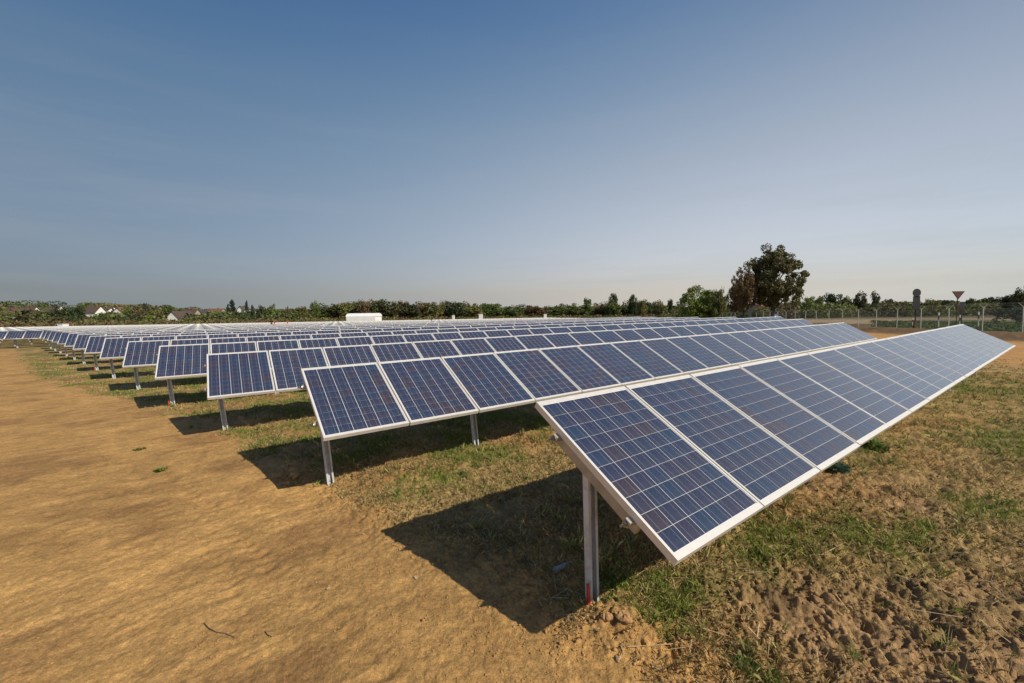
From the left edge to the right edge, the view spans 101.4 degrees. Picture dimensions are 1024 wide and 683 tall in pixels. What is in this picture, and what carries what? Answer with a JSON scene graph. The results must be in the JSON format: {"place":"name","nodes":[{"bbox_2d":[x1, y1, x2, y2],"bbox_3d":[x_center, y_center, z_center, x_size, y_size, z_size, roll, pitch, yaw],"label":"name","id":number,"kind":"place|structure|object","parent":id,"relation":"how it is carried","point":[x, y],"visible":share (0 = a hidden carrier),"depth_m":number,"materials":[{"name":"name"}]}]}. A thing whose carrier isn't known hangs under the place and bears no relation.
{"place":"outdoors","nodes":[
{"label":"outdoors","id":0,"kind":"place"},
{"bbox_2d":[0,305,1023,682],"bbox_3d":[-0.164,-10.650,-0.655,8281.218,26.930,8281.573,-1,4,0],"label":"ground","id":1,"kind":"structure","parent":0,"point":[64,535],"depth_m":3.38,"materials":[{"name":"soil"}]},
{"bbox_2d":[44,305,73,316],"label":"broadleaf tree","id":2,"kind":"object","parent":1,"relation":"on","point":[59,312],"visible":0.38,"depth_m":183.06,"materials":[{"name":"green plant"}]},
{"bbox_2d":[70,305,85,316],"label":"broadleaf tree","id":3,"kind":"object","parent":1,"relation":"on","point":[79,311],"visible":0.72,"depth_m":178.71,"materials":[{"name":"green plant"}]},
{"bbox_2d":[84,305,106,317],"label":"house","id":4,"kind":"structure","parent":1,"relation":"on","point":[93,310],"depth_m":246.02,"materials":[{"name":"brown tile"}]},
{"bbox_2d":[121,306,136,316],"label":"broadleaf tree","id":5,"kind":"object","parent":1,"relation":"on","point":[128,311],"visible":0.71,"depth_m":188.75,"materials":[{"name":"green plant"}]},
{"bbox_2d":[131,307,147,319],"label":"broadleaf tree","id":6,"kind":"object","parent":1,"relation":"on","point":[142,311],"visible":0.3,"depth_m":188.74,"materials":[{"name":"green plant"}]},
{"bbox_2d":[0,312,307,322],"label":"village hedge","id":7,"kind":"object","parent":1,"relation":"on","point":[205,317],"visible":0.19,"depth_m":168.45,"materials":[{"name":"green plant"}]},
{"bbox_2d":[145,305,164,318],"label":"broadleaf tree","id":8,"kind":"object","parent":1,"relation":"on","point":[152,311],"visible":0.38,"depth_m":193.78,"materials":[{"name":"green plant"}]},
{"bbox_2d":[57,327,269,355],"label":"solar panel row","id":9,"kind":"object","parent":1,"relation":"on","point":[63,338],"visible":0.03,"depth_m":26.06,"materials":[{"name":"glass"}]},
{"bbox_2d":[162,305,177,317],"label":"broadleaf tree","id":10,"kind":"object","parent":1,"relation":"on","point":[167,309],"visible":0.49,"depth_m":238.16,"materials":[{"name":"green plant"}]},
{"bbox_2d":[165,311,193,319],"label":"house","id":11,"kind":"structure","parent":1,"relation":"on","point":[171,315],"depth_m":215.51,"materials":[{"name":"brown tile"}]},
{"bbox_2d":[182,308,201,314],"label":"house","id":12,"kind":"structure","parent":1,"relation":"on","point":[195,311],"depth_m":271.80,"materials":[{"name":"brown tile"}]},
{"bbox_2d":[52,324,370,352],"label":"solar panel row","id":13,"kind":"object","parent":1,"relation":"on","point":[57,335],"visible":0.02,"depth_m":30.66,"materials":[{"name":"glass"}]},
{"bbox_2d":[0,320,430,328],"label":"solar panel row","id":14,"kind":"object","parent":1,"relation":"on","point":[168,325],"visible":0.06,"depth_m":65.81,"materials":[{"name":"glass"}]},
{"bbox_2d":[47,321,478,350],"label":"solar panel row","id":15,"kind":"object","parent":1,"relation":"on","point":[51,336],"visible":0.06,"depth_m":35.22,"materials":[{"name":"glass"}]},
{"bbox_2d":[2,318,539,340],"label":"solar panel row","id":16,"kind":"object","parent":1,"relation":"on","point":[236,324],"visible":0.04,"depth_m":64.24,"materials":[{"name":"glass"}]},
{"bbox_2d":[0,319,542,347],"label":"solar panel row","id":17,"kind":"object","parent":1,"relation":"on","point":[25,334],"visible":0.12,"depth_m":35.65,"materials":[{"name":"glass"}]},
{"bbox_2d":[265,304,279,314],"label":"broadleaf tree","id":18,"kind":"object","parent":1,"relation":"on","point":[270,310],"visible":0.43,"depth_m":238.37,"materials":[{"name":"green plant"}]},
{"bbox_2d":[25,318,524,327],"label":"solar panel row","id":19,"kind":"object","parent":1,"relation":"on","point":[246,323],"visible":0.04,"depth_m":82.50,"materials":[{"name":"glass"}]},
{"bbox_2d":[43,320,507,348],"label":"solar panel row","id":20,"kind":"object","parent":1,"relation":"on","point":[47,334],"visible":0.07,"depth_m":39.06,"materials":[{"name":"glass"}]},
{"bbox_2d":[6,318,546,340],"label":"solar panel row","id":21,"kind":"object","parent":1,"relation":"on","point":[247,324],"visible":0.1,"depth_m":61.59,"materials":[{"name":"glass"}]},
{"bbox_2d":[0,318,554,342],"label":"solar panel row","id":22,"kind":"object","parent":1,"relation":"on","point":[248,324],"visible":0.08,"depth_m":56.12,"materials":[{"name":"glass"}]},
{"bbox_2d":[34,318,529,327],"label":"solar panel row","id":23,"kind":"object","parent":1,"relation":"on","point":[252,323],"visible":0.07,"depth_m":79.65,"materials":[{"name":"glass"}]},
{"bbox_2d":[0,318,572,343],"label":"solar panel row","id":24,"kind":"object","parent":1,"relation":"on","point":[245,325],"visible":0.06,"depth_m":50.93,"materials":[{"name":"glass"}]},
{"bbox_2d":[43,318,533,327],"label":"solar panel row","id":25,"kind":"object","parent":1,"relation":"on","point":[266,323],"visible":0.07,"depth_m":77.15,"materials":[{"name":"glass"}]},
{"bbox_2d":[2,318,575,345],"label":"solar panel row","id":26,"kind":"object","parent":1,"relation":"on","point":[240,325],"visible":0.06,"depth_m":46.36,"materials":[{"name":"glass"}]},
{"bbox_2d":[14,318,563,342],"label":"solar panel row","id":27,"kind":"object","parent":1,"relation":"on","point":[260,324],"visible":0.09,"depth_m":53.65,"materials":[{"name":"glass"}]},
{"bbox_2d":[289,471,300,479],"bbox_3d":[-2.835,1.743,5.453,0.146,0.115,0.159,0,4,13],"label":"earth clod","id":28,"kind":"object","parent":1,"relation":"on","point":[294,474],"visible":0.95,"depth_m":5.41,"materials":[{"name":"brown soil"}]},
{"bbox_2d":[294,306,307,316],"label":"broadleaf tree","id":29,"kind":"object","parent":1,"relation":"on","point":[302,310],"visible":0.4,"depth_m":218.60,"materials":[{"name":"green plant"}]},
{"bbox_2d":[310,300,320,320],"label":"broadleaf tree","id":30,"kind":"object","parent":1,"relation":"on","point":[314,311],"visible":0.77,"depth_m":223.64,"materials":[{"name":"green plant"}]},
{"bbox_2d":[309,303,330,319],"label":"broadleaf tree","id":31,"kind":"object","parent":1,"relation":"on","point":[324,315],"visible":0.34,"depth_m":253.98,"materials":[{"name":"green plant"}]},
{"bbox_2d":[321,304,340,318],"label":"broadleaf tree","id":32,"kind":"object","parent":1,"relation":"on","point":[332,310],"visible":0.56,"depth_m":211.49,"materials":[{"name":"green plant"}]},
{"bbox_2d":[0,312,686,326],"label":"scrub","id":33,"kind":"object","parent":1,"relation":"on","point":[37,323],"visible":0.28,"depth_m":130.64,"materials":[{"name":"green plant"}]},
{"bbox_2d":[336,302,354,319],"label":"broadleaf tree","id":34,"kind":"object","parent":1,"relation":"on","point":[344,310],"visible":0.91,"depth_m":209.35,"materials":[{"name":"green plant"}]},
{"bbox_2d":[64,317,632,359],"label":"solar panel row","id":35,"kind":"object","parent":1,"relation":"on","point":[71,340],"visible":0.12,"depth_m":27.68,"materials":[{"name":"glass"}]},
{"bbox_2d":[346,301,360,313],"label":"broadleaf tree","id":36,"kind":"object","parent":1,"relation":"on","point":[354,304],"visible":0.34,"depth_m":222.73,"materials":[{"name":"green plant"}]},
{"bbox_2d":[354,299,370,312],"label":"broadleaf tree","id":37,"kind":"object","parent":1,"relation":"on","point":[364,307],"visible":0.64,"depth_m":216.69,"materials":[{"name":"brown plant"}]},
{"bbox_2d":[346,313,381,320],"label":"white hall","id":38,"kind":"structure","parent":1,"relation":"on","point":[363,316],"depth_m":127.81,"materials":[{"name":"white"}]},
{"bbox_2d":[73,317,655,363],"bbox_3d":[-2.322,-0.498,33.112,45.500,2.275,1.176,-3,4,-35],"label":"solar panel row","id":39,"kind":"object","parent":1,"relation":"on","point":[81,341],"visible":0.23,"depth_m":24.30,"materials":[{"name":"glass"}]},
{"bbox_2d":[84,317,671,370],"bbox_3d":[-0.687,-0.287,29.378,41.607,2.253,1.175,-3,4,-35],"label":"solar panel row","id":40,"kind":"object","parent":1,"relation":"on","point":[94,346],"visible":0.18,"depth_m":20.54,"materials":[{"name":"glass"}]},
{"bbox_2d":[369,300,388,312],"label":"broadleaf tree","id":41,"kind":"object","parent":1,"relation":"on","point":[373,309],"visible":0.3,"depth_m":242.41,"materials":[{"name":"green plant"}]},
{"bbox_2d":[373,298,397,318],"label":"broadleaf tree","id":42,"kind":"object","parent":1,"relation":"on","point":[386,310],"visible":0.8,"depth_m":225.38,"materials":[{"name":"green plant"}]},
{"bbox_2d":[100,317,698,377],"bbox_3d":[1.217,-0.128,25.847,38.430,2.252,1.176,-3,4,-35],"label":"solar panel row","id":43,"kind":"object","parent":1,"relation":"on","point":[113,348],"visible":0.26,"depth_m":18.01,"materials":[{"name":"glass"}]},
{"bbox_2d":[399,303,420,318],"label":"broadleaf tree","id":44,"kind":"object","parent":1,"relation":"on","point":[408,309],"visible":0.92,"depth_m":205.62,"materials":[{"name":"green plant"}]},
{"bbox_2d":[413,301,428,317],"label":"broadleaf tree","id":45,"kind":"object","parent":1,"relation":"on","point":[420,314],"visible":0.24,"depth_m":231.80,"materials":[{"name":"green plant"}]},
{"bbox_2d":[122,317,736,389],"bbox_3d":[3.241,0.053,22.277,35.400,2.240,1.176,-3,4,-35],"label":"solar panel row","id":46,"kind":"object","parent":1,"relation":"on","point":[140,353],"visible":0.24,"depth_m":14.69,"materials":[{"name":"glass"}]},
{"bbox_2d":[421,302,442,317],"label":"broadleaf tree","id":47,"kind":"object","parent":1,"relation":"on","point":[432,310],"visible":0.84,"depth_m":209.45,"materials":[{"name":"green plant"}]},
{"bbox_2d":[433,303,445,316],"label":"broadleaf tree","id":48,"kind":"object","parent":1,"relation":"on","point":[441,306],"visible":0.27,"depth_m":249.58,"materials":[{"name":"green plant"}]},
{"bbox_2d":[441,300,455,316],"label":"broadleaf tree","id":49,"kind":"object","parent":1,"relation":"on","point":[447,304],"visible":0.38,"depth_m":252.93,"materials":[{"name":"green plant"}]},
{"bbox_2d":[446,301,465,318],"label":"broadleaf tree","id":50,"kind":"object","parent":1,"relation":"on","point":[456,311],"visible":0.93,"depth_m":222.79,"materials":[{"name":"green plant"}]},
{"bbox_2d":[152,316,785,404],"bbox_3d":[5.091,0.210,18.806,32.420,2.239,1.176,-3,4,-34],"label":"solar panel row","id":51,"kind":"object","parent":1,"relation":"on","point":[181,361],"visible":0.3,"depth_m":12.01,"materials":[{"name":"glass"}]},
{"bbox_2d":[461,303,483,317],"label":"broadleaf tree","id":52,"kind":"object","parent":1,"relation":"on","point":[473,310],"visible":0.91,"depth_m":212.30,"materials":[{"name":"green plant"}]},
{"bbox_2d":[477,303,493,317],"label":"broadleaf tree","id":53,"kind":"object","parent":1,"relation":"on","point":[485,307],"visible":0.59,"depth_m":237.87,"materials":[{"name":"green plant"}]},
{"bbox_2d":[0,299,999,320],"bbox_3d":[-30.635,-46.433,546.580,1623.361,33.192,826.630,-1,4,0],"label":"wood","id":54,"kind":"object","parent":1,"relation":"on","point":[28,315],"visible":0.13,"depth_m":287.27,"materials":[{"name":"green plant"}]},
{"bbox_2d":[488,305,511,318],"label":"broadleaf tree","id":55,"kind":"object","parent":1,"relation":"on","point":[496,310],"visible":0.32,"depth_m":241.26,"materials":[{"name":"green plant"}]},
{"bbox_2d":[201,319,813,428],"bbox_3d":[5.393,0.474,14.930,26.458,2.138,1.174,-3,4,-35],"label":"solar panel row","id":56,"kind":"object","parent":1,"relation":"on","point":[236,374],"visible":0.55,"depth_m":9.28,"materials":[{"name":"glass"}]},
{"bbox_2d":[498,305,523,317],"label":"broadleaf tree","id":57,"kind":"object","parent":1,"relation":"on","point":[514,312],"visible":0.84,"depth_m":205.93,"materials":[{"name":"green plant"}]},
{"bbox_2d":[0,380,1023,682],"bbox_3d":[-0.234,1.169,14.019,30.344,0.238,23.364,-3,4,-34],"label":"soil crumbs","id":58,"kind":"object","parent":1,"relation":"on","point":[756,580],"visible":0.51,"depth_m":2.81,"materials":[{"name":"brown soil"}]},
{"bbox_2d":[524,307,549,317],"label":"broadleaf tree","id":59,"kind":"object","parent":1,"relation":"on","point":[540,311],"visible":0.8,"depth_m":230.85,"materials":[{"name":"green plant"}]},
{"bbox_2d":[548,303,572,316],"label":"broadleaf tree","id":60,"kind":"object","parent":1,"relation":"on","point":[561,311],"visible":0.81,"depth_m":231.27,"materials":[{"name":"green plant"}]},
{"bbox_2d":[553,562,569,572],"bbox_3d":[0.408,1.794,3.343,0.183,0.051,0.050,-3,4,-36],"label":"plastic bottle","id":61,"kind":"object","parent":1,"relation":"on","point":[562,566],"visible":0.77,"depth_m":3.31,"materials":[{"name":"blue plastic"}]},
{"bbox_2d":[566,304,583,315],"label":"broadleaf tree","id":62,"kind":"object","parent":1,"relation":"on","point":[574,311],"visible":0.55,"depth_m":230.94,"materials":[{"name":"green plant"}]},
{"bbox_2d":[131,392,1023,682],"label":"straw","id":63,"kind":"object","parent":1,"relation":"on","point":[687,558],"visible":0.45,"depth_m":3.45,"materials":[{"name":"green plant"}]},
{"bbox_2d":[297,322,876,485],"bbox_3d":[6.088,0.724,11.337,21.311,2.014,1.176,-3,4,-36],"label":"solar panel row","id":64,"kind":"object","parent":1,"relation":"on","point":[349,400],"visible":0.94,"depth_m":6.72,"materials":[{"name":"glass"}]},
{"bbox_2d":[577,305,597,314],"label":"broadleaf tree","id":65,"kind":"object","parent":1,"relation":"on","point":[593,312],"visible":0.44,"depth_m":225.65,"materials":[{"name":"green plant"}]},
{"bbox_2d":[583,298,592,316],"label":"broadleaf tree","id":66,"kind":"object","parent":1,"relation":"on","point":[587,307],"visible":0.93,"depth_m":208.56,"materials":[{"name":"green plant"}]},
{"bbox_2d":[596,301,607,316],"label":"broadleaf tree","id":67,"kind":"object","parent":1,"relation":"on","point":[599,309],"visible":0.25,"depth_m":221.38,"materials":[{"name":"green plant"}]},
{"bbox_2d":[600,611,613,621],"bbox_3d":[0.604,1.756,2.672,0.074,0.062,0.069,-3,4,-30],"label":"earth clod","id":68,"kind":"object","parent":1,"relation":"on","point":[606,616],"visible":1,"depth_m":2.66,"materials":[{"name":"brown soil"}]},
{"bbox_2d":[602,299,621,316],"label":"broadleaf tree","id":69,"kind":"object","parent":1,"relation":"on","point":[613,309],"visible":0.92,"depth_m":202.71,"materials":[{"name":"green plant"}]},
{"bbox_2d":[615,610,632,624],"bbox_3d":[0.705,1.758,2.652,0.089,0.089,0.115,-4,5,-40],"label":"earth clod","id":70,"kind":"object","parent":1,"relation":"on","point":[623,616],"visible":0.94,"depth_m":2.63,"materials":[{"name":"brown soil"}]},
{"bbox_2d":[627,294,638,315],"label":"broadleaf tree","id":71,"kind":"object","parent":1,"relation":"on","point":[632,309],"visible":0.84,"depth_m":213.18,"materials":[{"name":"green plant"}]},
{"bbox_2d":[637,299,648,316],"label":"broadleaf tree","id":72,"kind":"object","parent":1,"relation":"on","point":[642,310],"visible":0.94,"depth_m":198.40,"materials":[{"name":"green plant"}]},
{"bbox_2d":[636,302,653,316],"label":"broadleaf tree","id":73,"kind":"object","parent":1,"relation":"on","point":[649,305],"visible":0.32,"depth_m":218.47,"materials":[{"name":"green plant"}]},
{"bbox_2d":[651,299,668,317],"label":"broadleaf tree","id":74,"kind":"object","parent":1,"relation":"on","point":[658,309],"visible":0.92,"depth_m":188.60,"materials":[{"name":"green plant"}]},
{"bbox_2d":[667,299,672,315],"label":"broadleaf tree","id":75,"kind":"object","parent":1,"relation":"on","point":[670,304],"visible":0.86,"depth_m":194.08,"materials":[{"name":"green plant"}]},
{"bbox_2d":[675,285,715,317],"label":"broadleaf tree","id":76,"kind":"object","parent":1,"relation":"on","point":[692,309],"visible":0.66,"depth_m":122.66,"materials":[{"name":"green plant"}]},
{"bbox_2d":[699,289,721,317],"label":"broadleaf tree","id":77,"kind":"object","parent":1,"relation":"on","point":[712,312],"visible":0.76,"depth_m":120.19,"materials":[{"name":"green plant"}]},
{"bbox_2d":[715,286,727,316],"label":"broadleaf tree","id":78,"kind":"object","parent":1,"relation":"on","point":[721,302],"visible":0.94,"depth_m":119.08,"materials":[{"name":"green plant"}]},
{"bbox_2d":[725,276,746,316],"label":"broadleaf tree","id":79,"kind":"object","parent":1,"relation":"on","point":[730,302],"visible":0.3,"depth_m":111.63,"materials":[{"name":"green plant"}]},
{"bbox_2d":[730,653,755,673],"bbox_3d":[1.333,1.840,2.387,0.167,0.049,0.154,-1,4,0],"label":"weed","id":80,"kind":"object","parent":1,"relation":"on","point":[753,665],"visible":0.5,"depth_m":2.40,"materials":[{"name":"green plant"}]},
{"bbox_2d":[730,267,757,317],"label":"broadleaf tree","id":81,"kind":"object","parent":1,"relation":"on","point":[744,292],"visible":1,"depth_m":91.79,"materials":[{"name":"brown plant"}]},
{"bbox_2d":[746,303,767,317],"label":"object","id":82,"kind":"structure","parent":1,"relation":"on","point":[756,306],"depth_m":152.49,"materials":[{"name":"plant"}]},
{"bbox_2d":[749,306,770,317],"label":"broadleaf tree","id":83,"kind":"object","parent":1,"relation":"on","point":[764,309],"visible":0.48,"depth_m":121.28,"materials":[{"name":"green plant"}]},
{"bbox_2d":[535,324,1014,604],"bbox_3d":[7.825,0.892,8.012,18.281,2.007,1.175,-3,4,-36],"label":"solar panel row","id":84,"kind":"object","parent":1,"relation":"on","point":[677,469],"visible":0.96,"depth_m":3.48,"materials":[{"name":"glass"}]},
{"bbox_2d":[743,243,809,316],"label":"broadleaf tree","id":85,"kind":"object","parent":1,"relation":"on","point":[771,292],"visible":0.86,"depth_m":91.36,"materials":[{"name":"green plant"}]},
{"bbox_2d":[822,293,841,313],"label":"broadleaf tree","id":86,"kind":"object","parent":1,"relation":"on","point":[831,298],"visible":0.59,"depth_m":193.34,"materials":[{"name":"green plant"}]},
{"bbox_2d":[827,461,852,472],"bbox_3d":[4.170,1.578,5.369,0.314,0.127,0.353,-1,4,0],"label":"weed","id":87,"kind":"object","parent":1,"relation":"on","point":[841,467],"visible":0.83,"depth_m":5.30,"materials":[{"name":"green plant"}]},
{"bbox_2d":[837,294,850,306],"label":"broadleaf tree","id":88,"kind":"object","parent":1,"relation":"on","point":[846,299],"visible":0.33,"depth_m":198.39,"materials":[{"name":"green plant"}]},
{"bbox_2d":[678,302,1023,331],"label":"chain link fence","id":89,"kind":"object","parent":1,"relation":"on","point":[948,309],"visible":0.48,"depth_m":44.49,"materials":[{"name":"silver metal"}]},
{"bbox_2d":[715,301,1001,318],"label":"hedge","id":90,"kind":"object","parent":1,"relation":"on","point":[885,307],"visible":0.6,"depth_m":165.11,"materials":[{"name":"green plant"}]},
{"bbox_2d":[850,291,867,314],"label":"broadleaf tree","id":91,"kind":"object","parent":1,"relation":"on","point":[861,303],"visible":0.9,"depth_m":188.50,"materials":[{"name":"green plant"}]},
{"bbox_2d":[870,290,880,311],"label":"broadleaf tree","id":92,"kind":"object","parent":1,"relation":"on","point":[875,301],"visible":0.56,"depth_m":188.90,"materials":[{"name":"green plant"}]},
{"bbox_2d":[861,438,893,452],"bbox_3d":[5.356,1.511,6.162,0.398,0.166,0.381,1,4,30],"label":"weed","id":93,"kind":"object","parent":1,"relation":"on","point":[872,443],"visible":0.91,"depth_m":6.12,"materials":[{"name":"green plant"}]},
{"bbox_2d":[912,289,920,327],"bbox_3d":[42.337,-3.162,43.929,0.866,4.723,0.120,-1,4,0],"label":"road sign","id":94,"kind":"object","parent":1,"relation":"on","point":[916,298],"visible":0.9,"depth_m":43.82,"materials":[{"name":"grey metal"}]},
{"bbox_2d":[920,298,941,310],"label":"broadleaf tree","id":95,"kind":"object","parent":1,"relation":"on","point":[929,302],"visible":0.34,"depth_m":197.94,"materials":[{"name":"green plant"}]},
{"bbox_2d":[868,320,1023,331],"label":"verge grass","id":96,"kind":"structure","parent":1,"relation":"on","point":[932,325],"depth_m":59.16,"materials":[{"name":"green plant"}]},
{"bbox_2d":[952,291,964,324],"bbox_3d":[48.773,-3.166,45.921,1.436,4.662,0.115,-1,4,0],"label":"give way sign","id":97,"kind":"object","parent":1,"relation":"on","point":[957,294],"visible":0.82,"depth_m":45.75,"materials":[{"name":"red metal"}]},
{"bbox_2d":[976,297,1000,304],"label":"broadleaf tree","id":98,"kind":"object","parent":1,"relation":"on","point":[990,299],"visible":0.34,"depth_m":203.13,"materials":[{"name":"green plant"}]},
{"bbox_2d":[997,294,1013,315],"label":"broadleaf tree","id":99,"kind":"object","parent":1,"relation":"on","point":[1006,300],"visible":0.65,"depth_m":149.61,"materials":[{"name":"green plant"}]},
{"bbox_2d":[992,305,1022,321],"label":"bush","id":100,"kind":"object","parent":1,"relation":"on","point":[1009,313],"visible":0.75,"depth_m":78.52,"materials":[{"name":"green plant"}]},
{"bbox_2d":[1011,287,1023,310],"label":"broadleaf tree","id":101,"kind":"object","parent":1,"relation":"on","point":[1018,296],"visible":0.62,"depth_m":99.72,"materials":[{"name":"green plant"}]},
{"bbox_2d":[0,0,1023,309],"label":"sky","id":102,"kind":"structure","parent":0,"point":[203,154],"materials":[{"name":"blue"}]},
{"bbox_2d":[16,353,1023,682],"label":"dry grass","id":103,"kind":"structure","parent":0,"point":[524,469],"depth_m":4.00,"materials":[{"name":"beige plant"}]},
{"bbox_2d":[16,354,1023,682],"bbox_3d":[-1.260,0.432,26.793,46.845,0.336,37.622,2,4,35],"label":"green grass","id":104,"kind":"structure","parent":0,"point":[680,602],"depth_m":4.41,"materials":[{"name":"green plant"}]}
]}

